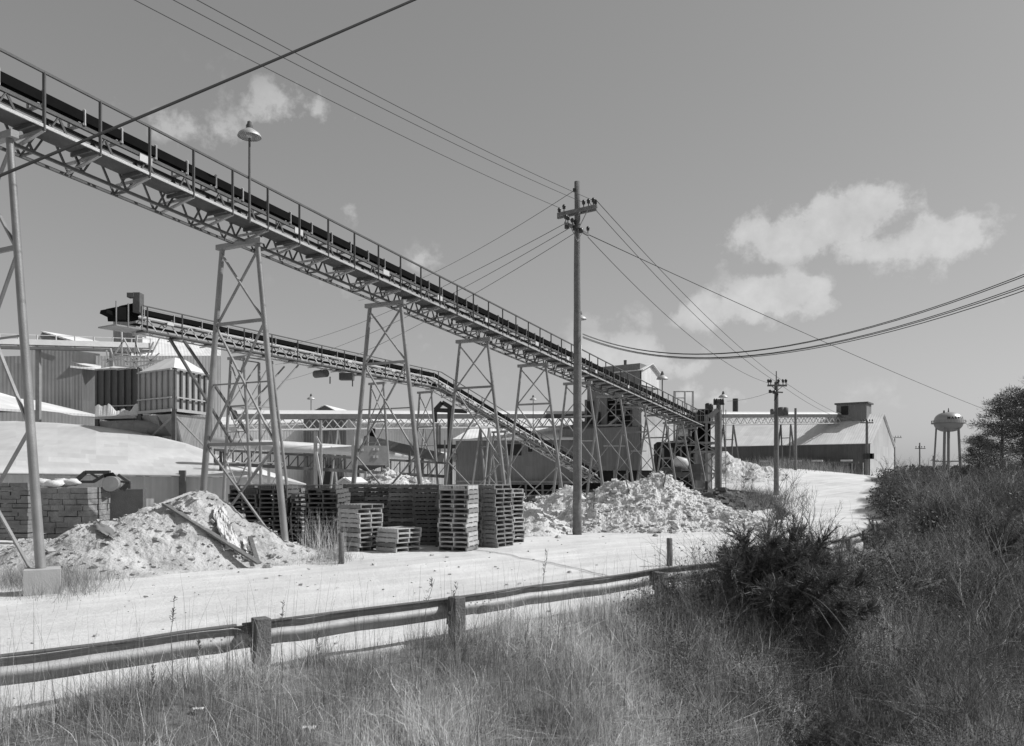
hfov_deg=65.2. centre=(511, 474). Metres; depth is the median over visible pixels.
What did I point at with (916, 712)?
bramble thicket
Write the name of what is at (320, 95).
overhead wire
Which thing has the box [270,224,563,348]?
overhead wire
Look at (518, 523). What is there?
pallet
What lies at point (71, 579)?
weeds
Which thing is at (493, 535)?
pallet
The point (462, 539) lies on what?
pallet
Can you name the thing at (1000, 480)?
bramble thicket
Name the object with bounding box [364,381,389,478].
conveyor tower
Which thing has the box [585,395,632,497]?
conveyor tower
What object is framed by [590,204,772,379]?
overhead wire
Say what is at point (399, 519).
pallet
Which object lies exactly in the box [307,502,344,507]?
pallet
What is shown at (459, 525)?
pallet
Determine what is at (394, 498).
pallet
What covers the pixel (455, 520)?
pallet
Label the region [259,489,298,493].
pallet
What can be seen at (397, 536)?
pallet
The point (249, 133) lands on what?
walkway lamp
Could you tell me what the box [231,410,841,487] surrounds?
covered gallery
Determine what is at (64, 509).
stone block stack
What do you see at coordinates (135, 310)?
belt conveyor
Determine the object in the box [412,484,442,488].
pallet
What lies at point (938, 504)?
evergreen shrub
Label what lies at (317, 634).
seed weed
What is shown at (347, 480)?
rubble pile
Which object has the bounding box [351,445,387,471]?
feed hopper
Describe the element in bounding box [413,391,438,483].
conveyor tower
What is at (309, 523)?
pallet
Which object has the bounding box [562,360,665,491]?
mill tower
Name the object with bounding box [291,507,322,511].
pallet
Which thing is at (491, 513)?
pallet
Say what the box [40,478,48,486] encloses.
sack
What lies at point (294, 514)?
pallet
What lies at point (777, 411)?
utility pole
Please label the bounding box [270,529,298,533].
pallet
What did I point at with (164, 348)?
mill hall
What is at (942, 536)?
brush
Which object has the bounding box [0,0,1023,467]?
sky
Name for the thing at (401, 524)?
pallet
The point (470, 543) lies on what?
pallet
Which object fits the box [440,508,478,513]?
pallet
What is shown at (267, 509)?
pallet
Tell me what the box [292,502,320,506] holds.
pallet
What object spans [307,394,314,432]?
walkway lamp
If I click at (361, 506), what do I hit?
pallet
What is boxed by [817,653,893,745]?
bare shrub
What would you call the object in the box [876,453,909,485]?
bare shrub
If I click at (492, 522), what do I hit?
pallet
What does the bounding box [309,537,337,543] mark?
pallet
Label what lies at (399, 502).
pallet
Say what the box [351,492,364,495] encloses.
pallet
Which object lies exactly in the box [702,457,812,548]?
bare shrub
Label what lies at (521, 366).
conveyor tower
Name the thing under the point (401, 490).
pallet
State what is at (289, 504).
pallet
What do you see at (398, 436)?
white hall
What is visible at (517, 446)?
window
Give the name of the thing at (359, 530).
pallet
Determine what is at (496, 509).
pallet
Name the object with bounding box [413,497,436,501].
pallet
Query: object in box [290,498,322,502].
pallet
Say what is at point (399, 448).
feed conveyor
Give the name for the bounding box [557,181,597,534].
utility pole
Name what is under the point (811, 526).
bare shrub
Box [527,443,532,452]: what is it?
window
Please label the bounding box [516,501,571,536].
rubble pile
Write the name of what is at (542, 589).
seed weed
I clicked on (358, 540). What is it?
pallet
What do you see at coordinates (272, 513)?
pallet
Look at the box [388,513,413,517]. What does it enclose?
pallet
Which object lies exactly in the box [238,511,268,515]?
pallet
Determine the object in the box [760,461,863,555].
bare shrub
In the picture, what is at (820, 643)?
bramble thicket
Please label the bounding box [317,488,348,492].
pallet
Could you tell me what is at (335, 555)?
weeds
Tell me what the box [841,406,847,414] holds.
headhouse window
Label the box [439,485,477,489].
pallet
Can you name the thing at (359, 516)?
pallet
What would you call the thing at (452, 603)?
seed weed
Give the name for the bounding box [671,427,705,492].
conveyor tower
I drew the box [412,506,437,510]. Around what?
pallet
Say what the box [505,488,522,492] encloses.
pallet
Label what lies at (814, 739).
evergreen shrub
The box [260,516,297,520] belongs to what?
pallet
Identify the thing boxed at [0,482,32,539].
stone block stack
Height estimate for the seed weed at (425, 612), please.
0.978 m
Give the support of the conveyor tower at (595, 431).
on the ground at (398, 574)
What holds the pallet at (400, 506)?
on the pallet at (400, 511)
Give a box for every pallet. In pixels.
[228,494,263,497]
[228,498,268,502]
[229,485,258,488]
[230,489,260,493]
[230,502,258,506]
[234,507,258,510]
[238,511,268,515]
[243,516,264,519]
[249,484,275,488]
[258,521,297,524]
[259,485,297,489]
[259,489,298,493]
[259,494,296,497]
[259,498,297,502]
[259,502,298,506]
[259,507,296,511]
[259,511,297,515]
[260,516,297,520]
[266,524,298,529]
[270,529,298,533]
[288,533,318,538]
[289,536,318,542]
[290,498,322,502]
[290,511,321,515]
[290,516,318,520]
[290,520,321,524]
[290,525,320,529]
[290,529,320,533]
[291,493,321,497]
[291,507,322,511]
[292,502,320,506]
[298,488,306,491]
[305,517,338,520]
[306,485,342,488]
[307,489,343,493]
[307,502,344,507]
[307,521,337,525]
[307,526,339,529]
[307,529,339,534]
[307,535,337,539]
[308,493,344,498]
[308,507,339,511]
[308,512,338,516]
[309,498,346,502]
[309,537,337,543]
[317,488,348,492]
[317,492,350,496]
[338,508,381,513]
[339,484,364,487]
[339,513,382,518]
[339,517,382,523]
[339,522,382,527]
[339,531,376,537]
[340,503,383,508]
[340,527,377,532]
[344,536,375,542]
[344,540,375,546]
[344,545,375,551]
[349,488,365,491]
[350,496,364,499]
[350,500,364,503]
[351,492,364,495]
[365,484,388,487]
[365,492,388,495]
[365,496,388,500]
[365,500,387,503]
[366,488,388,491]
[376,536,419,542]
[376,541,419,547]
[376,545,419,552]
[377,526,421,533]
[377,531,420,538]
[387,509,412,513]
[388,488,412,492]
[388,496,412,500]
[388,500,412,504]
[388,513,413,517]
[388,517,413,521]
[388,522,414,525]
[389,484,411,487]
[389,492,413,496]
[389,505,411,508]
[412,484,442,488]
[412,501,435,505]
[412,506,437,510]
[413,488,437,492]
[413,493,437,497]
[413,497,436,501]
[413,510,437,514]
[414,514,437,518]
[414,519,436,523]
[414,536,436,540]
[415,523,436,527]
[420,541,435,544]
[421,532,436,536]
[422,527,436,531]
[437,522,477,527]
[438,517,477,522]
[438,526,477,532]
[438,544,477,551]
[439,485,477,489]
[439,490,478,494]
[439,499,478,503]
[439,503,477,508]
[439,512,477,517]
[439,530,477,536]
[439,535,477,541]
[439,539,478,546]
[440,494,478,498]
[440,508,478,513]
[478,484,510,488]
[478,502,510,506]
[478,510,511,515]
[478,515,513,520]
[478,519,512,524]
[478,523,513,529]
[478,528,512,533]
[478,532,513,538]
[478,537,513,542]
[478,541,512,547]
[479,489,511,493]
[479,493,511,497]
[479,498,511,502]
[482,506,511,511]
[504,514,522,517]
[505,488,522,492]
[505,525,523,530]
[505,534,524,538]
[506,538,523,542]
[511,501,522,505]
[512,493,524,496]
[512,497,522,500]
[512,505,523,509]
[512,509,523,513]
[512,518,524,521]
[512,529,524,534]
[513,522,523,525]
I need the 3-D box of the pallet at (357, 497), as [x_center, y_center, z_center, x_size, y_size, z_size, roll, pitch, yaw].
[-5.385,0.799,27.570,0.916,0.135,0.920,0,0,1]
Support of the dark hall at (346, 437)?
on the ground at (398, 574)
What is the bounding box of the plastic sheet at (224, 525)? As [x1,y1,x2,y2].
[213,505,240,555]
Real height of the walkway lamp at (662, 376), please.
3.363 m
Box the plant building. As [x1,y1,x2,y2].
[0,331,100,420]
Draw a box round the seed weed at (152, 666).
[149,665,155,740]
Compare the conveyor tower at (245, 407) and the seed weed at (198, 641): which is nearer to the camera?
the seed weed at (198, 641)
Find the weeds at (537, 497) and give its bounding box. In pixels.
[517,492,587,504]
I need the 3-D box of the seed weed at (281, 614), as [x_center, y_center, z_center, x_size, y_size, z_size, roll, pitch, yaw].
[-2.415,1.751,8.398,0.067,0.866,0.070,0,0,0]
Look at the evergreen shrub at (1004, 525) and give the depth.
21.69 m
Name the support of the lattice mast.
on the ground at (398, 574)
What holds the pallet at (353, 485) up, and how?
on the pallet at (357, 489)
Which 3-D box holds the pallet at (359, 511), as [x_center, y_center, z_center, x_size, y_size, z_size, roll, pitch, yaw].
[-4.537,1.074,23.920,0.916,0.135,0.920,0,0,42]
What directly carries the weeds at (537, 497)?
on the ground at (398, 574)
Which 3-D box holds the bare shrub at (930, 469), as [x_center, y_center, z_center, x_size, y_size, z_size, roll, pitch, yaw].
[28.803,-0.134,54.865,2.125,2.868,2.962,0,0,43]
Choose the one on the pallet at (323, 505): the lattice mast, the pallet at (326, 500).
the pallet at (326, 500)
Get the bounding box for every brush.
[614,556,1023,745]
[680,468,1023,676]
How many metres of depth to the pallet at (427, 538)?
25.43 m
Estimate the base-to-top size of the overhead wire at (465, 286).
0.992 m
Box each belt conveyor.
[0,48,704,430]
[98,292,602,482]
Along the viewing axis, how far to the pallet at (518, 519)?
26.79 m
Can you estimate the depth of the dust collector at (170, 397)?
57.55 m
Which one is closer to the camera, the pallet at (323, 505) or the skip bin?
the pallet at (323, 505)
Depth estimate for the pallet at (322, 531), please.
24.47 m
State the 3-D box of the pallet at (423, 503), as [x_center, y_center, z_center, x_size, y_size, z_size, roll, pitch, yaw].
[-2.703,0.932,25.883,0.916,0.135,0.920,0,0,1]
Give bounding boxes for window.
[505,443,521,455]
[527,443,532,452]
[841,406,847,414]
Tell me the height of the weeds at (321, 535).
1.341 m
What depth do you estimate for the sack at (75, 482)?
26.37 m
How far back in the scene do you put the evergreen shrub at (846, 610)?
13.30 m
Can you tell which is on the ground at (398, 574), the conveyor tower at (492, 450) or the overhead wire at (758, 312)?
the conveyor tower at (492, 450)
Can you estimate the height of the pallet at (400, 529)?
0.135 m
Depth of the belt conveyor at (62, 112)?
22.08 m
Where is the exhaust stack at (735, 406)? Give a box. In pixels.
[733,398,737,411]
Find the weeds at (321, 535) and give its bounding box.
[287,510,361,554]
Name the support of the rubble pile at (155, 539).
on the ground at (398, 574)
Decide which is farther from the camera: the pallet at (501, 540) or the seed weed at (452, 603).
the pallet at (501, 540)
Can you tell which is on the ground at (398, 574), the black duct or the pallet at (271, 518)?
the black duct
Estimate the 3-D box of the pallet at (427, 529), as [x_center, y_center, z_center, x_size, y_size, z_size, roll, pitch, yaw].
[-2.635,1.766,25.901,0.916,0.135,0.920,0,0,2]
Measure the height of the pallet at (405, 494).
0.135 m
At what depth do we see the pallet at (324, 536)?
24.41 m
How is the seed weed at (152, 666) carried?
on the ground at (398, 574)
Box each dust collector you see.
[95,332,170,475]
[137,358,212,476]
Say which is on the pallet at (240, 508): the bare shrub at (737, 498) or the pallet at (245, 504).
the pallet at (245, 504)
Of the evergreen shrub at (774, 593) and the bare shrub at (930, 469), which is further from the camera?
the bare shrub at (930, 469)
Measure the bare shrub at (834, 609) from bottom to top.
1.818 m
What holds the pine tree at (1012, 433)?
on the ground at (398, 574)
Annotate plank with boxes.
[159,492,191,504]
[162,503,261,564]
[248,536,259,560]
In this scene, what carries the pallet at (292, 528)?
on the pallet at (293, 531)
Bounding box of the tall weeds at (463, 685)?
[0,536,954,745]
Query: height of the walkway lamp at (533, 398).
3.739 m
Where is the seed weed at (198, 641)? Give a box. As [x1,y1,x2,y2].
[195,637,202,705]
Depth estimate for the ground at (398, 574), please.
13.38 m
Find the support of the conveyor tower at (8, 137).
on the ground at (398, 574)
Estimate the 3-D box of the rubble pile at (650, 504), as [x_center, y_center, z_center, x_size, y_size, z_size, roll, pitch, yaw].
[6.200,1.116,33.950,12.800,2.556,7.700,0,0,0]
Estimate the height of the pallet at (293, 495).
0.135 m
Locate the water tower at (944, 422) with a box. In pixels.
[931,408,965,471]
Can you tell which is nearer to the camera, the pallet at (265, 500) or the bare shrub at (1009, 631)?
the bare shrub at (1009, 631)
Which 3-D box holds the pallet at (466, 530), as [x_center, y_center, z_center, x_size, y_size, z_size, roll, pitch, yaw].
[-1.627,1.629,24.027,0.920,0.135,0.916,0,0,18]
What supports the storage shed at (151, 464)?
on the ground at (398, 574)
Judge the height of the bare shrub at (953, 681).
1.513 m
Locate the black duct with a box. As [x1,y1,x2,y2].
[434,401,466,484]
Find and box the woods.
[585,464,1017,471]
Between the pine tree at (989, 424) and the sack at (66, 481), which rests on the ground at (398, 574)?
the pine tree at (989, 424)
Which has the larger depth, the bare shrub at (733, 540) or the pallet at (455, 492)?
the pallet at (455, 492)
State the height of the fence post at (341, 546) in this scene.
0.880 m
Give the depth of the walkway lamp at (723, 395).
69.96 m
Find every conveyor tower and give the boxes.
[0,128,60,596]
[168,338,298,500]
[200,237,288,542]
[350,299,423,492]
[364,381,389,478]
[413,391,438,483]
[444,337,505,484]
[488,431,510,484]
[507,362,562,504]
[552,381,603,495]
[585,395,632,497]
[614,405,655,478]
[636,414,675,479]
[657,421,694,488]
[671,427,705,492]
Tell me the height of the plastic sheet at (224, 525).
1.221 m
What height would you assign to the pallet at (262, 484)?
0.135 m
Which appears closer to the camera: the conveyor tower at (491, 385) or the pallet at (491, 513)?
the pallet at (491, 513)
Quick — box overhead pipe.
[203,437,456,484]
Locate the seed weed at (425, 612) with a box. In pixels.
[422,577,434,657]
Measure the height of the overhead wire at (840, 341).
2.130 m
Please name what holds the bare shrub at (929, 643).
on the ground at (398, 574)
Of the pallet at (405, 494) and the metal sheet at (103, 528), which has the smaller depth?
the metal sheet at (103, 528)
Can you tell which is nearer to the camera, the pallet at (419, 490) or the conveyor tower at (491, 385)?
the pallet at (419, 490)
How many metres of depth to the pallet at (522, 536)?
26.82 m
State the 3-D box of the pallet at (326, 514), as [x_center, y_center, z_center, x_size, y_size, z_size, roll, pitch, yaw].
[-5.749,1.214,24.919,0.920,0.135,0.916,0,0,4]
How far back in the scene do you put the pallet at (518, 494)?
26.78 m
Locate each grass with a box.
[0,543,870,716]
[0,563,1023,745]
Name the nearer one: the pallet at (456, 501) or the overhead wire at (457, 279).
the pallet at (456, 501)
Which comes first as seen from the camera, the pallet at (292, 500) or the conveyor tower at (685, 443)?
the pallet at (292, 500)
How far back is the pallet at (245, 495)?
25.25 m
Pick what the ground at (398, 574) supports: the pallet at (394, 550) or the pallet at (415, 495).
the pallet at (394, 550)
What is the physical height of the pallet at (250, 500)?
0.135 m
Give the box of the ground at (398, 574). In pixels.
[0,468,1023,745]
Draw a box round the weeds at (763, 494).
[701,483,810,511]
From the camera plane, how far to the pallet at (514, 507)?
26.85 m
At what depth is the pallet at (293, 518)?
24.81 m
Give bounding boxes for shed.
[0,421,305,509]
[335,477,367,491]
[452,423,605,494]
[654,431,700,489]
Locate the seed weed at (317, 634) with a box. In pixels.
[314,631,323,703]
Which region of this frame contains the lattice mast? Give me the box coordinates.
[314,420,322,487]
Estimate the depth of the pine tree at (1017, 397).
40.21 m
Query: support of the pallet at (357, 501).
on the pallet
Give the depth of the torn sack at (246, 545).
20.01 m
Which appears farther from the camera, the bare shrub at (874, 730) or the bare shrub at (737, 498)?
the bare shrub at (737, 498)
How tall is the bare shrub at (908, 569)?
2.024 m
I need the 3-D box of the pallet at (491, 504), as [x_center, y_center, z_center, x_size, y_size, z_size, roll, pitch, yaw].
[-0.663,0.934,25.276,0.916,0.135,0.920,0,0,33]
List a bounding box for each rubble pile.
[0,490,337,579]
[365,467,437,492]
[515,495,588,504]
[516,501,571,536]
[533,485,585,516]
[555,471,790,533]
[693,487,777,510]
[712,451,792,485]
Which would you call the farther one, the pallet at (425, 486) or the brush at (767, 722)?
the pallet at (425, 486)
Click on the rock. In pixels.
(267, 565)
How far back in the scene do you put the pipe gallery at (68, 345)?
62.72 m
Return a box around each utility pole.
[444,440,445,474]
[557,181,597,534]
[705,398,723,488]
[767,371,787,492]
[794,408,796,469]
[860,419,873,474]
[893,436,901,465]
[915,443,925,467]
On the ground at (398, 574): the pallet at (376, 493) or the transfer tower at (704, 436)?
the transfer tower at (704, 436)
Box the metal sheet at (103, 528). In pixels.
[89,520,119,537]
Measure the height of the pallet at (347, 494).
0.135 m
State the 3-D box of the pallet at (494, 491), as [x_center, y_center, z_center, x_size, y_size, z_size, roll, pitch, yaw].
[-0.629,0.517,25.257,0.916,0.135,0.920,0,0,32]
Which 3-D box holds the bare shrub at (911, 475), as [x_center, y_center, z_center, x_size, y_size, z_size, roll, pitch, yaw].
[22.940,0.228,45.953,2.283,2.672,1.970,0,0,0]
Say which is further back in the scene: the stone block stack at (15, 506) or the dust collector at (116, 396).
the dust collector at (116, 396)
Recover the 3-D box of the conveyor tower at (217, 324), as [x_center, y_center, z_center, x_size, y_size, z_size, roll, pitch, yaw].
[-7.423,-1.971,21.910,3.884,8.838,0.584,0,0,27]
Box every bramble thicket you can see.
[597,507,1023,745]
[638,511,980,745]
[847,440,1023,666]
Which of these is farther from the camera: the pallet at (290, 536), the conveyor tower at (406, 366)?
the conveyor tower at (406, 366)
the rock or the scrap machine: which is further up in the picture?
the scrap machine
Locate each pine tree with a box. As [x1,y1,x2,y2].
[948,432,1008,479]
[960,390,1022,474]
[966,384,1023,484]
[996,377,1023,454]
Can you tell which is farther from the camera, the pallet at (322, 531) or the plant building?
the plant building
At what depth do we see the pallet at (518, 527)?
26.81 m
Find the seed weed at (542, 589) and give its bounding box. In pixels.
[540,550,547,642]
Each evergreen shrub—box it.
[653,512,864,638]
[752,538,882,639]
[765,502,791,519]
[773,699,848,745]
[853,513,901,549]
[878,481,914,511]
[909,495,957,533]
[933,492,1023,564]
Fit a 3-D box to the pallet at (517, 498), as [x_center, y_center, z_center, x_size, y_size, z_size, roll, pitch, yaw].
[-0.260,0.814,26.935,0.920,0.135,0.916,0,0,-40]
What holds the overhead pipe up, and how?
on the ground at (398, 574)
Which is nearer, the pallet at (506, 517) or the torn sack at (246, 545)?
the torn sack at (246, 545)
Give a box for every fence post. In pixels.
[338,533,343,563]
[667,538,672,565]
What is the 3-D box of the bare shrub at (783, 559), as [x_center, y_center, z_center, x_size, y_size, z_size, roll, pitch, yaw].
[4.328,1.643,12.880,2.223,2.248,1.228,0,0,41]
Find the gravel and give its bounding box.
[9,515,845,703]
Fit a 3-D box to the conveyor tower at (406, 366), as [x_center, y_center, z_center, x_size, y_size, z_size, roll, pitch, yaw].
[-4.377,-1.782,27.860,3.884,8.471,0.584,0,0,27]
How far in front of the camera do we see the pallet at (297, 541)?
25.05 m
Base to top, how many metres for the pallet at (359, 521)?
0.135 m
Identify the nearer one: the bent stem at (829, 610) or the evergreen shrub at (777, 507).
the bent stem at (829, 610)
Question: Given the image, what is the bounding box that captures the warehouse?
[603,402,895,476]
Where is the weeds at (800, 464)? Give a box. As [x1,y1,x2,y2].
[744,455,876,476]
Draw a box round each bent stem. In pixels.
[791,586,831,629]
[803,592,850,638]
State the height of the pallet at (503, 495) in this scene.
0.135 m
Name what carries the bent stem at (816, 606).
attached to the bramble thicket at (820, 643)
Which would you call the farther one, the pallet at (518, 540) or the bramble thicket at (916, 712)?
the pallet at (518, 540)
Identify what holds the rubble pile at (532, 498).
on the ground at (398, 574)
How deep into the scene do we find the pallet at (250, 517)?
25.55 m
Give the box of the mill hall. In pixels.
[96,318,220,454]
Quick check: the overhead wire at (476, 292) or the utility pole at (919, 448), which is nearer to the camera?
the overhead wire at (476, 292)
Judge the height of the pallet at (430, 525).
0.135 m
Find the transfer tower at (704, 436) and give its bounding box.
[685,409,725,492]
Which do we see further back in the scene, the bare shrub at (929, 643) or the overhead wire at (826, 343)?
the overhead wire at (826, 343)
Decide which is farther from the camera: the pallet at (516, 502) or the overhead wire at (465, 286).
the overhead wire at (465, 286)
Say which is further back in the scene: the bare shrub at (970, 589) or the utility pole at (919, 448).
the utility pole at (919, 448)
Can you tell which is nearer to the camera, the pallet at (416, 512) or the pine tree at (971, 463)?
the pallet at (416, 512)
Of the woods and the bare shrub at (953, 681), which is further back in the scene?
the woods
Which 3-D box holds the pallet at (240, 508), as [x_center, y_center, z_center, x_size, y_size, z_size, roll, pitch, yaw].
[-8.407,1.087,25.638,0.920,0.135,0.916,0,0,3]
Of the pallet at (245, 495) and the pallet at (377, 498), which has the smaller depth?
the pallet at (245, 495)
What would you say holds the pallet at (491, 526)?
on the pallet at (501, 531)
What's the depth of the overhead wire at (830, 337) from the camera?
18.50 m
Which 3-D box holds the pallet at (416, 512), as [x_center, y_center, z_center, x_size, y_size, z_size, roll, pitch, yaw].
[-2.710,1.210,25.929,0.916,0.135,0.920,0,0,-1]
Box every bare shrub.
[699,486,816,618]
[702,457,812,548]
[728,457,768,513]
[729,507,846,639]
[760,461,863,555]
[774,480,841,549]
[791,562,869,664]
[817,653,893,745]
[825,680,929,745]
[827,517,856,555]
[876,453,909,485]
[876,508,953,596]
[892,457,931,489]
[893,597,991,705]
[895,630,1001,740]
[912,454,943,481]
[931,537,1017,615]
[936,467,960,496]
[941,559,1023,685]
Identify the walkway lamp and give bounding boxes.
[237,120,261,222]
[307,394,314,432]
[530,395,536,441]
[656,371,667,403]
[718,391,727,432]
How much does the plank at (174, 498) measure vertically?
0.334 m
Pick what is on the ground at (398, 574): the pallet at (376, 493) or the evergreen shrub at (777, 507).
the evergreen shrub at (777, 507)
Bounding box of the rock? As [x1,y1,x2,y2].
[262,563,273,567]
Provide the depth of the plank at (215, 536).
19.60 m
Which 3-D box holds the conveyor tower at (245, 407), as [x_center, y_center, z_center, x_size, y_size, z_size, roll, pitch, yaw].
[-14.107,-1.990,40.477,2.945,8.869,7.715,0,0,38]
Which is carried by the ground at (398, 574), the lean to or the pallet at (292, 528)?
the lean to
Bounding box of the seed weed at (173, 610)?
[169,595,177,690]
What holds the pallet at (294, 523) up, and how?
on the pallet at (292, 528)
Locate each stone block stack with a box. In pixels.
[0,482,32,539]
[40,487,109,539]
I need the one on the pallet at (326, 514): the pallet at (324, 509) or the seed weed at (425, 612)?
the pallet at (324, 509)
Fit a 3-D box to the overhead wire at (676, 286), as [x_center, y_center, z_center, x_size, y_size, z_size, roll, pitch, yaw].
[12.154,-8.701,45.911,0.024,3.138,36.901,0,0,29]
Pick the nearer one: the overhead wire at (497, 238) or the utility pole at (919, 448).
the overhead wire at (497, 238)
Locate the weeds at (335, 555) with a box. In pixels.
[287,544,363,566]
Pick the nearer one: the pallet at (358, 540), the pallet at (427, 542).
the pallet at (358, 540)
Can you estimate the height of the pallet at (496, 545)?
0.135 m
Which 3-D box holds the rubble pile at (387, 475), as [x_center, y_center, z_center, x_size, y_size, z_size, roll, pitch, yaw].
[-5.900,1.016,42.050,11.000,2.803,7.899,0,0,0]
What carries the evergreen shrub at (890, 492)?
on the ground at (398, 574)
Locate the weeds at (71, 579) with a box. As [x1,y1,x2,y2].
[0,555,147,610]
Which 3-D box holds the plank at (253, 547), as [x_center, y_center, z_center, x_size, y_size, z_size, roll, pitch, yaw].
[-6.418,1.840,19.890,0.100,0.576,0.933,0,0,-29]
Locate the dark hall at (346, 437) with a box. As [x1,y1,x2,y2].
[303,405,362,487]
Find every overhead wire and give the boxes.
[0,0,415,176]
[135,0,558,207]
[173,0,581,201]
[197,0,588,198]
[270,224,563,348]
[276,229,567,364]
[289,234,572,379]
[359,192,571,300]
[583,285,1023,357]
[583,287,1023,357]
[584,274,1023,353]
[584,290,1023,358]
[585,276,1023,354]
[588,237,763,381]
[589,235,984,409]
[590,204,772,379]
[595,199,783,381]
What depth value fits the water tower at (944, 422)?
277.15 m
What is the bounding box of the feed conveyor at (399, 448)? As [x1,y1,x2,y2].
[363,428,444,478]
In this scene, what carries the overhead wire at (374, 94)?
attached to the utility pole at (577, 211)
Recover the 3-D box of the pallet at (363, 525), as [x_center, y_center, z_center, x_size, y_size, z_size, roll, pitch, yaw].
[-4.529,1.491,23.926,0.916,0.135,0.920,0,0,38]
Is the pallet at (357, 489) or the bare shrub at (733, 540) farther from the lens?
the pallet at (357, 489)
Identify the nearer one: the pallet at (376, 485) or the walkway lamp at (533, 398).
the pallet at (376, 485)
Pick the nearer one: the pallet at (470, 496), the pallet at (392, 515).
the pallet at (470, 496)
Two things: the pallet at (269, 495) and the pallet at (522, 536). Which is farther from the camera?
the pallet at (522, 536)
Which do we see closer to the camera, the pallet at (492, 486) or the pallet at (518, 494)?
the pallet at (492, 486)
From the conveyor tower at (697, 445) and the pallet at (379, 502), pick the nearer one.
the pallet at (379, 502)
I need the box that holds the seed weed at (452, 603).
[450,581,457,644]
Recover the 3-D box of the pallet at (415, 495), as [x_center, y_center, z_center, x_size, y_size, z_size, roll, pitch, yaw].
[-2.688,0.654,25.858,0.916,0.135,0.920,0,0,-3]
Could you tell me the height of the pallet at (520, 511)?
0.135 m
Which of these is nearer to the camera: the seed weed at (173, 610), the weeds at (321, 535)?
the seed weed at (173, 610)
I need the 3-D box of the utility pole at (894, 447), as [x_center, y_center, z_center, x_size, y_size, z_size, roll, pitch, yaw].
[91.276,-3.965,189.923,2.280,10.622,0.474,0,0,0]
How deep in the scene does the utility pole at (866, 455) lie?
100.83 m
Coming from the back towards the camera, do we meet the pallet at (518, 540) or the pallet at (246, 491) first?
the pallet at (518, 540)
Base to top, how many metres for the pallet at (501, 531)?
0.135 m
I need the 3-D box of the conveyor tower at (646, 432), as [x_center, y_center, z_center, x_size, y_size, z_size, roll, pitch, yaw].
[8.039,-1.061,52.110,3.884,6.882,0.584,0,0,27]
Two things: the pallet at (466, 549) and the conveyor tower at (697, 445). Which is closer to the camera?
the pallet at (466, 549)
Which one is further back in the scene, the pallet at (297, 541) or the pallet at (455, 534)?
the pallet at (297, 541)
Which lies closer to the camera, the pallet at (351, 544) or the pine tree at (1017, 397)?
the pallet at (351, 544)
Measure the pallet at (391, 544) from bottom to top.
0.135 m
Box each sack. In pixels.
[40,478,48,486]
[44,480,64,487]
[64,478,78,484]
[68,480,80,485]
[243,536,256,552]
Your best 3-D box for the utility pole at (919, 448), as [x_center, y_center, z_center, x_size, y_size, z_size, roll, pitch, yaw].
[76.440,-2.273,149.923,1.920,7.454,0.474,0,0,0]
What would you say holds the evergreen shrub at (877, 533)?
on the ground at (398, 574)
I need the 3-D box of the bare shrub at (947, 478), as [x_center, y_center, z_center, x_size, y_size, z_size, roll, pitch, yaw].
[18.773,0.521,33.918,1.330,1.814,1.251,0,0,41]
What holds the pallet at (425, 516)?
on the pallet at (427, 521)
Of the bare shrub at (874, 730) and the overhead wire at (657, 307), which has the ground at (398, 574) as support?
the bare shrub at (874, 730)
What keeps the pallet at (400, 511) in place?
on the pallet at (392, 515)
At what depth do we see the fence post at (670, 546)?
19.74 m
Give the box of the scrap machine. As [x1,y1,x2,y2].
[75,470,131,491]
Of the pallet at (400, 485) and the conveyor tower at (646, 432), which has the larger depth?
the conveyor tower at (646, 432)
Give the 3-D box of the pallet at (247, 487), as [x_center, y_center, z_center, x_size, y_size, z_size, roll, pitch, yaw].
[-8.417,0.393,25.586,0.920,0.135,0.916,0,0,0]
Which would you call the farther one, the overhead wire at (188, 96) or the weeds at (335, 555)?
the weeds at (335, 555)
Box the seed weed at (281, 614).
[278,600,284,682]
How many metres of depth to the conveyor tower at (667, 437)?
56.14 m
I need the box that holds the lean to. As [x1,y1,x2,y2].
[0,393,94,475]
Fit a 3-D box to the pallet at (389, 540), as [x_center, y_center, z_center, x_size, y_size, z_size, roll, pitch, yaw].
[-3.354,1.900,23.552,0.916,0.135,0.920,0,0,39]
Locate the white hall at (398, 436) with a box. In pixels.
[221,417,572,487]
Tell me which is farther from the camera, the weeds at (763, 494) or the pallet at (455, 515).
the weeds at (763, 494)
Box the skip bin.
[109,489,145,520]
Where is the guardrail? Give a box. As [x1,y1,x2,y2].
[0,531,870,685]
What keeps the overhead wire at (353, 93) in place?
attached to the utility pole at (577, 211)
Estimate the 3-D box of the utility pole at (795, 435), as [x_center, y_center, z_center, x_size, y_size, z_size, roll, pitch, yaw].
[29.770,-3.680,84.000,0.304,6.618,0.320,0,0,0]
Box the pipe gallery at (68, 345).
[0,333,153,474]

